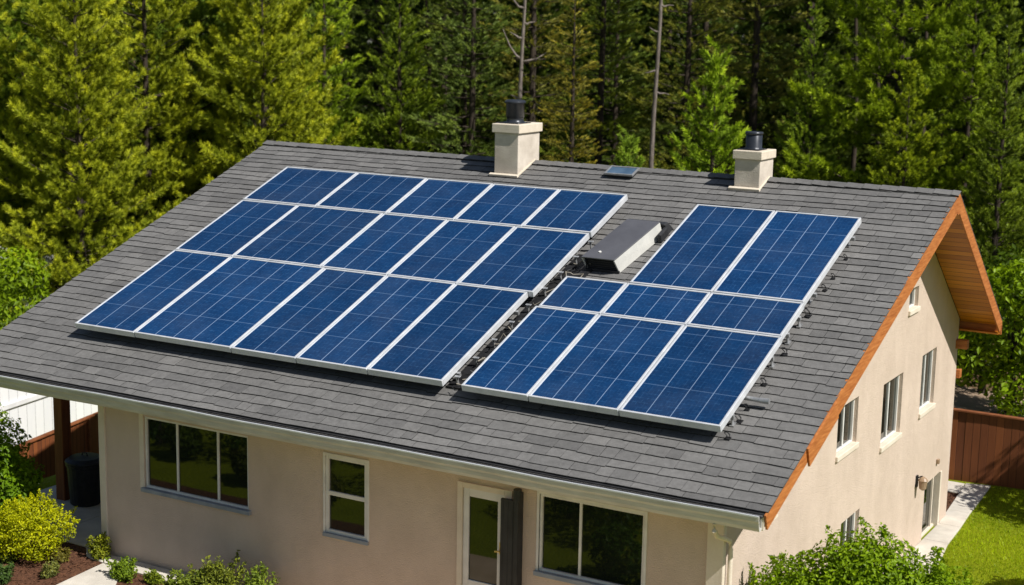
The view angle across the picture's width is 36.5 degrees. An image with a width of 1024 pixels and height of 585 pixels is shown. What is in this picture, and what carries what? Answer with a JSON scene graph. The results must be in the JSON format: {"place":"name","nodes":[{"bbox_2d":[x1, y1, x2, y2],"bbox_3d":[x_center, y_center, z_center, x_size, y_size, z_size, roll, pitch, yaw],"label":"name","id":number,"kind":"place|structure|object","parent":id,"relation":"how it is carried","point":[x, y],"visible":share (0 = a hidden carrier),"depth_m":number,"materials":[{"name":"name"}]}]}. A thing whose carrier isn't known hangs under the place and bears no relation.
{"place":"outdoors","nodes":[
{"label":"outdoors","id":0,"kind":"place"},
{"bbox_2d":[57,547,184,584],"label":"path","id":1,"kind":"structure","parent":0,"point":[99,574],"depth_m":23.10,"materials":[{"name":"concrete"}]},
{"bbox_2d":[4,47,1023,584],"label":"ground","id":2,"kind":"structure","parent":0,"point":[50,481],"depth_m":27.19,"materials":[{"name":"green plant"}]},
{"bbox_2d":[0,402,44,487],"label":"green shrub","id":3,"kind":"object","parent":2,"relation":"on","point":[3,423],"visible":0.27,"depth_m":29.40,"materials":[{"name":"green plant"}]},
{"bbox_2d":[0,244,51,329],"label":"ash tree","id":4,"kind":"object","parent":2,"relation":"on","point":[14,298],"visible":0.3,"depth_m":37.11,"materials":[{"name":"green plant"}]},
{"bbox_2d":[0,0,72,283],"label":"conifer tree","id":5,"kind":"object","parent":2,"relation":"on","point":[7,45],"visible":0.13,"depth_m":43.88,"materials":[{"name":"green plant"}]},
{"bbox_2d":[0,387,97,445],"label":"white shed","id":6,"kind":"structure","parent":2,"relation":"on","point":[34,413],"depth_m":36.56,"materials":[{"name":"white wood"}]},
{"bbox_2d":[15,412,98,486],"bbox_3d":[-10.019,3.825,34.079,0.135,1.635,7.156,4,11,18],"label":"wooden fence","id":7,"kind":"object","parent":2,"relation":"on","point":[84,435],"visible":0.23,"depth_m":34.47,"materials":[{"name":"brown wood"}]},
{"bbox_2d":[0,0,133,256],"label":"conifer tree","id":8,"kind":"object","parent":2,"relation":"on","point":[11,4],"visible":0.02,"depth_m":48.07,"materials":[{"name":"green plant"}]},
{"bbox_2d":[36,485,101,547],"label":"porch slab","id":9,"kind":"structure","parent":2,"relation":"on","point":[88,524],"depth_m":25.52,"materials":[{"name":"concrete"}]},
{"bbox_2d":[65,452,100,506],"bbox_3d":[-7.221,3.134,26.287,0.660,0.891,0.660,7,12,29],"label":"garbage bin","id":10,"kind":"object","parent":9,"relation":"on","point":[83,471],"visible":0.87,"depth_m":26.07,"materials":[{"name":"black plastic"}]},
{"bbox_2d":[0,0,143,282],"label":"conifer tree","id":11,"kind":"object","parent":2,"relation":"on","point":[18,16],"visible":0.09,"depth_m":44.90,"materials":[{"name":"green plant"}]},
{"bbox_2d":[0,533,161,584],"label":"mulch bed","id":12,"kind":"object","parent":2,"relation":"on","point":[85,567],"visible":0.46,"depth_m":23.32,"materials":[{"name":"brown wood"}]},
{"bbox_2d":[0,433,42,543],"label":"green shrub","id":13,"kind":"object","parent":12,"relation":"on","point":[21,479],"visible":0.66,"depth_m":24.33,"materials":[{"name":"green plant"}]},
{"bbox_2d":[0,489,79,562],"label":"yellow shrub","id":14,"kind":"object","parent":12,"relation":"on","point":[24,515],"visible":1,"depth_m":23.49,"materials":[{"name":"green plant"}]},
{"bbox_2d":[85,532,111,560],"bbox_3d":[-6.282,3.903,23.727,0.475,0.501,0.342,7,12,29],"label":"plant","id":15,"kind":"object","parent":12,"relation":"on","point":[100,547],"visible":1,"depth_m":23.66,"materials":[{"name":"green plant"}]},
{"bbox_2d":[103,556,137,584],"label":"plant","id":16,"kind":"object","parent":12,"relation":"on","point":[122,569],"visible":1,"depth_m":22.87,"materials":[{"name":"green plant"}]},
{"bbox_2d":[187,550,246,584],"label":"flowering shrub","id":17,"kind":"object","parent":12,"relation":"on","point":[217,573],"visible":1,"depth_m":22.05,"materials":[{"name":"green plant"}]},
{"bbox_2d":[243,561,279,584],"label":"flowering shrub","id":18,"kind":"object","parent":12,"relation":"on","point":[257,576],"visible":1,"depth_m":21.84,"materials":[{"name":"green plant"}]},
{"bbox_2d":[0,0,181,325],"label":"conifer tree","id":19,"kind":"object","parent":2,"relation":"on","point":[117,178],"visible":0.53,"depth_m":41.75,"materials":[{"name":"green plant"}]},
{"bbox_2d":[30,0,243,262],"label":"conifer tree","id":20,"kind":"object","parent":2,"relation":"on","point":[185,170],"visible":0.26,"depth_m":44.81,"materials":[{"name":"green plant"}]},
{"bbox_2d":[106,0,255,226],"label":"conifer tree","id":21,"kind":"object","parent":2,"relation":"on","point":[186,24],"visible":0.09,"depth_m":47.99,"materials":[{"name":"green plant"}]},
{"bbox_2d":[177,0,334,199],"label":"conifer tree","id":22,"kind":"object","parent":2,"relation":"on","point":[242,64],"visible":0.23,"depth_m":43.68,"materials":[{"name":"green plant"}]},
{"bbox_2d":[156,0,361,212],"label":"conifer tree","id":23,"kind":"object","parent":2,"relation":"on","point":[283,26],"visible":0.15,"depth_m":45.72,"materials":[{"name":"green plant"}]},
{"bbox_2d":[285,0,372,146],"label":"conifer tree","id":24,"kind":"object","parent":2,"relation":"on","point":[329,12],"visible":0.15,"depth_m":47.94,"materials":[{"name":"green plant"}]},
{"bbox_2d":[332,0,422,146],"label":"conifer tree","id":25,"kind":"object","parent":2,"relation":"on","point":[345,53],"visible":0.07,"depth_m":66.01,"materials":[{"name":"green plant"}]},
{"bbox_2d":[327,0,440,150],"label":"conifer tree","id":26,"kind":"object","parent":2,"relation":"on","point":[359,106],"visible":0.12,"depth_m":58.44,"materials":[{"name":"green plant"}]},
{"bbox_2d":[342,0,447,152],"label":"conifer tree","id":27,"kind":"object","parent":2,"relation":"on","point":[410,101],"visible":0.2,"depth_m":48.02,"materials":[{"name":"green plant"}]},
{"bbox_2d":[394,0,489,151],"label":"conifer tree","id":28,"kind":"object","parent":2,"relation":"on","point":[433,35],"visible":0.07,"depth_m":57.14,"materials":[{"name":"green plant"}]},
{"bbox_2d":[386,0,526,153],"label":"conifer tree","id":29,"kind":"object","parent":2,"relation":"on","point":[414,8],"visible":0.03,"depth_m":61.89,"materials":[{"name":"green plant"}]},
{"bbox_2d":[401,0,527,155],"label":"conifer tree","id":30,"kind":"object","parent":2,"relation":"on","point":[463,101],"visible":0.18,"depth_m":50.01,"materials":[{"name":"green plant"}]},
{"bbox_2d":[399,0,532,156],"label":"conifer tree","id":31,"kind":"object","parent":2,"relation":"on","point":[471,146],"visible":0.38,"depth_m":47.87,"materials":[{"name":"green plant"}]},
{"bbox_2d":[3,492,957,584],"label":"bark chips","id":32,"kind":"object","parent":2,"relation":"on","point":[144,583],"visible":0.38,"depth_m":23.36,"materials":[{"name":"brown wood"}]},
{"bbox_2d":[0,99,1001,584],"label":"house","id":33,"kind":"structure","parent":2,"relation":"on","point":[290,473],"depth_m":22.10,"materials":[{"name":"paint"}]},
{"bbox_2d":[141,417,250,515],"bbox_3d":[-4.635,2.520,22.778,2.090,1.165,0.130,7,12,29],"label":"window","id":34,"kind":"structure","parent":33,"relation":"in","point":[195,462],"depth_m":22.81,"materials":[{"name":"glass"}]},
{"bbox_2d":[322,452,369,545],"bbox_3d":[-2.282,2.839,21.441,0.780,1.210,0.100,7,12,29],"label":"window","id":35,"kind":"structure","parent":33,"relation":"in","point":[346,488],"depth_m":21.46,"materials":[{"name":"paint"}]},
{"bbox_2d":[463,488,504,584],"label":"door","id":36,"kind":"structure","parent":33,"relation":"in","point":[482,509],"depth_m":20.41,"materials":[{"name":"paint"}]},
{"bbox_2d":[447,254,591,388],"bbox_3d":[0.258,0.373,22.596,0.540,1.402,3.629,7,12,29],"label":"cable tray","id":37,"kind":"object","parent":33,"relation":"on","point":[466,373],"visible":0.36,"depth_m":22.64,"materials":[{"name":"black metal"}]},
{"bbox_2d":[533,491,647,584],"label":"window","id":38,"kind":"structure","parent":33,"relation":"in","point":[597,542],"depth_m":19.61,"materials":[{"name":"glass"}]},
{"bbox_2d":[581,219,672,273],"bbox_3d":[1.798,-0.728,23.951,0.840,0.689,1.534,7,12,29],"label":"roof hood","id":39,"kind":"object","parent":33,"relation":"on","point":[622,246],"visible":1,"depth_m":23.73,"materials":[{"name":"grey metal"}]},
{"bbox_2d":[729,414,735,426],"bbox_3d":[1.191,1.399,20.285,3.680,0.166,0.121,7,12,29],"label":"mounting rail","id":40,"kind":"object","parent":33,"relation":"attached to","point":[732,423],"visible":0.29,"depth_m":19.38,"materials":[{"name":"metal"}]},
{"bbox_2d":[461,306,598,400],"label":"solar panel","id":41,"kind":"object","parent":40,"relation":"attached to","point":[523,358],"visible":1,"depth_m":21.28,"materials":[{"name":"glass"}]},
{"bbox_2d":[528,314,684,415],"bbox_3d":[1.295,0.934,20.816,1.304,0.857,2.047,7,12,29],"label":"solar panel","id":42,"kind":"object","parent":40,"relation":"attached to","point":[605,364],"visible":1,"depth_m":20.70,"materials":[{"name":"glass"}]},
{"bbox_2d":[619,325,781,431],"bbox_3d":[2.471,1.078,20.148,1.384,0.857,2.047,7,12,29],"label":"solar panel","id":43,"kind":"object","parent":40,"relation":"attached to","point":[703,378],"visible":1,"depth_m":20.03,"materials":[{"name":"glass"}]},
{"bbox_2d":[785,333,790,344],"bbox_3d":[2.142,0.425,21.750,3.680,0.166,0.121,7,12,29],"label":"mounting rail","id":44,"kind":"object","parent":33,"relation":"attached to","point":[788,341],"visible":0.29,"depth_m":20.84,"materials":[{"name":"metal"}]},
{"bbox_2d":[539,276,626,313],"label":"solar panel","id":45,"kind":"object","parent":44,"relation":"attached to","point":[598,296],"visible":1,"depth_m":22.49,"materials":[{"name":"glass"}]},
{"bbox_2d":[601,283,710,324],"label":"solar panel","id":46,"kind":"object","parent":44,"relation":"attached to","point":[659,303],"visible":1,"depth_m":21.91,"materials":[{"name":"glass"}]},
{"bbox_2d":[796,316,802,327],"bbox_3d":[2.356,0.206,22.080,3.680,0.166,0.121,7,12,29],"label":"mounting rail","id":47,"kind":"object","parent":33,"relation":"attached to","point":[800,324],"visible":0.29,"depth_m":21.17,"materials":[{"name":"metal"}]},
{"bbox_2d":[687,292,803,339],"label":"solar panel","id":48,"kind":"object","parent":47,"relation":"on","point":[764,316],"visible":1,"depth_m":21.24,"materials":[{"name":"glass"}]},
{"bbox_2d":[807,292,816,303],"bbox_3d":[3.106,-0.057,22.305,2.660,0.166,0.121,7,12,29],"label":"mounting rail","id":49,"kind":"object","parent":33,"relation":"attached to","point":[814,295],"visible":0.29,"depth_m":21.64,"materials":[{"name":"metal"}]},
{"bbox_2d":[630,204,774,292],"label":"solar panel","id":50,"kind":"object","parent":49,"relation":"attached to","point":[703,247],"visible":1,"depth_m":23.13,"materials":[{"name":"glass"}]},
{"bbox_2d":[835,399,858,462],"bbox_3d":[4.830,1.968,22.536,0.160,0.775,0.980,7,12,29],"label":"window","id":51,"kind":"structure","parent":33,"relation":"in","point":[846,416],"depth_m":22.69,"materials":[{"name":"paint"}]},
{"bbox_2d":[845,236,855,246],"bbox_3d":[3.914,-0.885,23.551,2.660,0.166,0.121,7,12,29],"label":"mounting rail","id":52,"kind":"object","parent":33,"relation":"attached to","point":[853,238],"visible":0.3,"depth_m":22.88,"materials":[{"name":"metal"}]},
{"bbox_2d":[713,210,860,305],"bbox_3d":[4.028,-0.527,22.561,1.339,0.996,2.411,7,12,29],"label":"solar panel","id":53,"kind":"object","parent":52,"relation":"on","point":[789,256],"visible":1,"depth_m":22.47,"materials":[{"name":"glass"}]},
{"bbox_2d":[879,375,901,452],"bbox_3d":[5.947,1.871,24.483,0.160,1.075,1.110,7,12,29],"label":"window","id":54,"kind":"structure","parent":33,"relation":"in","point":[890,393],"depth_m":24.64,"materials":[{"name":"paint"}]},
{"bbox_2d":[918,350,935,418],"bbox_3d":[6.985,1.508,26.232,0.160,1.065,0.940,7,12,29],"label":"window","id":55,"kind":"structure","parent":33,"relation":"in","point":[927,358],"depth_m":26.42,"materials":[{"name":"paint"}]},
{"bbox_2d":[921,471,941,537],"bbox_3d":[7.326,3.747,27.332,0.140,1.030,1.050,7,12,29],"label":"side door","id":56,"kind":"structure","parent":33,"relation":"in","point":[931,506],"depth_m":27.62,"materials":[{"name":"white glass"}]},
{"bbox_2d":[503,0,544,99],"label":"dead tree","id":57,"kind":"object","parent":2,"relation":"on","point":[521,56],"visible":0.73,"depth_m":43.65,"materials":[{"name":"grey wood"}]},
{"bbox_2d":[467,0,591,161],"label":"conifer tree","id":58,"kind":"object","parent":2,"relation":"on","point":[539,15],"visible":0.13,"depth_m":57.86,"materials":[{"name":"green plant"}]},
{"bbox_2d":[480,0,592,160],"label":"conifer tree","id":59,"kind":"object","parent":2,"relation":"on","point":[532,81],"visible":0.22,"depth_m":48.39,"materials":[{"name":"green plant"}]},
{"bbox_2d":[536,0,606,163],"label":"conifer tree","id":60,"kind":"object","parent":2,"relation":"on","point":[572,153],"visible":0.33,"depth_m":43.38,"materials":[{"name":"green plant"}]},
{"bbox_2d":[524,0,641,165],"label":"conifer tree","id":61,"kind":"object","parent":2,"relation":"on","point":[607,116],"visible":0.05,"depth_m":63.88,"materials":[{"name":"green plant"}]},
{"bbox_2d":[528,0,660,165],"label":"conifer tree","id":62,"kind":"object","parent":2,"relation":"on","point":[601,93],"visible":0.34,"depth_m":49.09,"materials":[{"name":"green plant"}]},
{"bbox_2d":[565,0,666,167],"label":"conifer tree","id":63,"kind":"object","parent":2,"relation":"on","point":[616,81],"visible":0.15,"depth_m":54.13,"materials":[{"name":"green plant"}]},
{"bbox_2d":[609,125,646,167],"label":"conifer tree","id":64,"kind":"object","parent":2,"relation":"on","point":[627,143],"visible":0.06,"depth_m":40.78,"materials":[{"name":"green plant"}]},
{"bbox_2d":[645,0,673,168],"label":"dead tree","id":65,"kind":"object","parent":2,"relation":"on","point":[653,122],"visible":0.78,"depth_m":43.76,"materials":[{"name":"grey wood"}]},
{"bbox_2d":[610,0,725,166],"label":"conifer tree","id":66,"kind":"object","parent":2,"relation":"on","point":[649,12],"visible":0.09,"depth_m":66.37,"materials":[{"name":"green plant"}]},
{"bbox_2d":[610,0,751,173],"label":"conifer tree","id":67,"kind":"object","parent":2,"relation":"on","point":[686,72],"visible":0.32,"depth_m":46.87,"materials":[{"name":"green plant"}]},
{"bbox_2d":[646,0,759,171],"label":"conifer tree","id":68,"kind":"object","parent":2,"relation":"on","point":[706,26],"visible":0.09,"depth_m":55.55,"materials":[{"name":"green plant"}]},
{"bbox_2d":[662,36,751,173],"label":"conifer tree","id":69,"kind":"object","parent":2,"relation":"on","point":[707,125],"visible":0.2,"depth_m":41.73,"materials":[{"name":"green plant"}]},
{"bbox_2d":[654,0,795,177],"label":"conifer tree","id":70,"kind":"object","parent":2,"relation":"on","point":[765,17],"visible":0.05,"depth_m":61.77,"materials":[{"name":"green plant"}]},
{"bbox_2d":[681,0,821,177],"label":"conifer tree","id":71,"kind":"object","parent":2,"relation":"on","point":[757,36],"visible":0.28,"depth_m":46.56,"materials":[{"name":"green plant"}]},
{"bbox_2d":[745,0,867,167],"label":"conifer tree","id":72,"kind":"object","parent":2,"relation":"on","point":[792,29],"visible":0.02,"depth_m":64.43,"materials":[{"name":"green plant"}]},
{"bbox_2d":[773,0,845,180],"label":"conifer tree","id":73,"kind":"object","parent":2,"relation":"on","point":[802,131],"visible":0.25,"depth_m":43.36,"materials":[{"name":"green plant"}]},
{"bbox_2d":[723,0,902,180],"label":"conifer tree","id":74,"kind":"object","parent":2,"relation":"on","point":[832,29],"visible":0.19,"depth_m":55.74,"materials":[{"name":"green plant"}]},
{"bbox_2d":[747,516,972,584],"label":"garden hedge","id":75,"kind":"object","parent":2,"relation":"on","point":[845,565],"visible":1,"depth_m":18.61,"materials":[{"name":"green plant"}]},
{"bbox_2d":[827,0,944,184],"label":"conifer tree","id":76,"kind":"object","parent":2,"relation":"on","point":[908,44],"visible":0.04,"depth_m":57.61,"materials":[{"name":"green plant"}]},
{"bbox_2d":[815,0,960,183],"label":"conifer tree","id":77,"kind":"object","parent":2,"relation":"on","point":[839,85],"visible":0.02,"depth_m":62.92,"materials":[{"name":"green plant"}]},
{"bbox_2d":[778,0,1005,245],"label":"conifer tree","id":78,"kind":"object","parent":2,"relation":"on","point":[867,49],"visible":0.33,"depth_m":43.03,"materials":[{"name":"green plant"}]},
{"bbox_2d":[865,59,953,187],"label":"conifer tree","id":79,"kind":"object","parent":2,"relation":"on","point":[898,162],"visible":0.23,"depth_m":40.90,"materials":[{"name":"green plant"}]},
{"bbox_2d":[899,0,993,198],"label":"conifer tree","id":80,"kind":"object","parent":2,"relation":"on","point":[933,40],"visible":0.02,"depth_m":56.63,"materials":[{"name":"green plant"}]},
{"bbox_2d":[876,0,1023,335],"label":"conifer tree","id":81,"kind":"object","parent":2,"relation":"on","point":[953,59],"visible":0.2,"depth_m":41.69,"materials":[{"name":"green plant"}]},
{"bbox_2d":[946,0,1023,228],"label":"conifer tree","id":82,"kind":"object","parent":2,"relation":"on","point":[1019,43],"visible":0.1,"depth_m":62.07,"materials":[{"name":"green plant"}]},
{"bbox_2d":[948,408,1023,488],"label":"wooden fence","id":83,"kind":"object","parent":2,"relation":"on","point":[987,448],"visible":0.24,"depth_m":30.25,"materials":[{"name":"brown wood"}]},
{"bbox_2d":[955,0,1023,371],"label":"conifer tree","id":84,"kind":"object","parent":2,"relation":"on","point":[986,188],"visible":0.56,"depth_m":40.15,"materials":[{"name":"green plant"}]},
{"bbox_2d":[977,7,1023,251],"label":"conifer tree","id":85,"kind":"object","parent":2,"relation":"on","point":[1021,157],"visible":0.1,"depth_m":55.05,"materials":[{"name":"green plant"}]},
{"bbox_2d":[883,481,990,573],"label":"side path","id":86,"kind":"structure","parent":0,"point":[964,504],"depth_m":28.20,"materials":[{"name":"concrete"}]},
{"bbox_2d":[943,486,1023,584],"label":"grass","id":87,"kind":"structure","parent":0,"point":[1004,535],"depth_m":26.94,"materials":[{"name":"green plant"}]},
{"bbox_2d":[953,385,1023,417],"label":"bare soil","id":88,"kind":"structure","parent":0,"point":[968,398],"depth_m":37.19,"materials":[{"name":"brown soil"}]},
{"bbox_2d":[955,243,1023,416],"bbox_3d":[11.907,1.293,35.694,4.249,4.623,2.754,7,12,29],"label":"maple tree","id":89,"kind":"object","parent":88,"relation":"on","point":[1011,362],"visible":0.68,"depth_m":35.49,"materials":[{"name":"green plant"}]},
{"bbox_3d":[-1.583,-1.308,26.223,6.840,0.166,0.121,7,12,29],"label":"mounting rail","id":90,"kind":"object","parent":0,"visible":0},
{"bbox_2d":[243,167,357,205],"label":"solar panel","id":91,"kind":"object","parent":90,"relation":"attached to","point":[301,186],"visible":1,"depth_m":27.67,"materials":[{"name":"glass"}]},
{"bbox_2d":[316,172,426,213],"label":"solar panel","id":92,"kind":"object","parent":90,"relation":"attached to","point":[373,192],"visible":1,"depth_m":26.91,"materials":[{"name":"glass"}]},
{"bbox_2d":[454,184,558,226],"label":"solar panel","id":93,"kind":"object","parent":90,"relation":"attached to","point":[509,205],"visible":1,"depth_m":25.58,"materials":[{"name":"glass"}]},
{"bbox_2d":[522,189,627,236],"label":"solar panel","id":94,"kind":"object","parent":90,"relation":"on","point":[591,213],"visible":1,"depth_m":24.93,"materials":[{"name":"glass"}]},
{"bbox_3d":[-1.274,-1.625,26.699,6.840,0.166,0.121,7,12,29],"label":"mounting rail","id":95,"kind":"object","parent":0,"visible":0},
{"bbox_2d":[387,178,492,219],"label":"solar panel","id":96,"kind":"object","parent":95,"relation":"on","point":[441,199],"visible":1,"depth_m":26.22,"materials":[{"name":"glass"}]},
{"bbox_3d":[-2.463,-0.407,24.867,6.840,0.166,0.121,7,12,29],"label":"mounting rail","id":97,"kind":"object","parent":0,"visible":0},
{"bbox_2d":[176,200,297,256],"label":"solar panel","id":98,"kind":"object","parent":97,"relation":"attached to","point":[236,228],"visible":1,"depth_m":26.56,"materials":[{"name":"glass"}]},
{"bbox_2d":[387,220,515,283],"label":"solar panel","id":99,"kind":"object","parent":97,"relation":"attached to","point":[453,251],"visible":1,"depth_m":24.42,"materials":[{"name":"glass"}]},
{"bbox_2d":[458,226,589,296],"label":"solar panel","id":100,"kind":"object","parent":97,"relation":"attached to","point":[531,262],"visible":1,"depth_m":23.76,"materials":[{"name":"glass"}]},
{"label":"mounting rail","id":101,"kind":"object","parent":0,"visible":0},
{"bbox_2d":[367,283,527,385],"bbox_3d":[-0.889,0.568,22.238,1.234,0.970,2.341,7,12,29],"label":"solar panel","id":102,"kind":"object","parent":101,"relation":"attached to","point":[447,335],"visible":1,"depth_m":22.10,"materials":[{"name":"glass"}]},
{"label":"mounting rail","id":103,"kind":"object","parent":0,"visible":0},
{"bbox_2d":[75,250,230,336],"bbox_3d":[-5.735,-0.018,24.993,1.234,0.970,2.341,7,12,29],"label":"solar panel","id":104,"kind":"object","parent":103,"relation":"on","point":[134,305],"visible":1,"depth_m":24.88,"materials":[{"name":"glass"}]},
{"bbox_2d":[134,256,324,351],"bbox_3d":[-4.371,0.144,24.216,1.889,0.970,2.341,7,12,29],"label":"solar panel","id":105,"kind":"object","parent":103,"relation":"on","point":[227,305],"visible":1,"depth_m":24.10,"materials":[{"name":"glass"}]},
{"bbox_2d":[231,268,386,362],"bbox_3d":[-3.028,0.311,23.456,1.184,0.970,2.341,7,12,29],"label":"solar panel","id":106,"kind":"object","parent":103,"relation":"on","point":[297,323],"visible":1,"depth_m":23.34,"materials":[{"name":"glass"}]},
{"bbox_2d":[296,275,454,373],"bbox_3d":[-1.969,0.437,22.852,1.234,0.970,2.341,7,12,29],"label":"solar panel","id":107,"kind":"object","parent":103,"relation":"on","point":[369,329],"visible":1,"depth_m":22.73,"materials":[{"name":"glass"}]},
{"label":"mounting rail","id":108,"kind":"object","parent":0,"visible":0},
{"bbox_2d":[233,205,382,266],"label":"solar panel","id":109,"kind":"object","parent":108,"relation":"on","point":[310,235],"visible":1,"depth_m":25.80,"materials":[{"name":"glass"}]},
{"bbox_2d":[321,213,446,274],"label":"solar panel","id":110,"kind":"object","parent":108,"relation":"on","point":[384,244],"visible":1,"depth_m":25.05,"materials":[{"name":"glass"}]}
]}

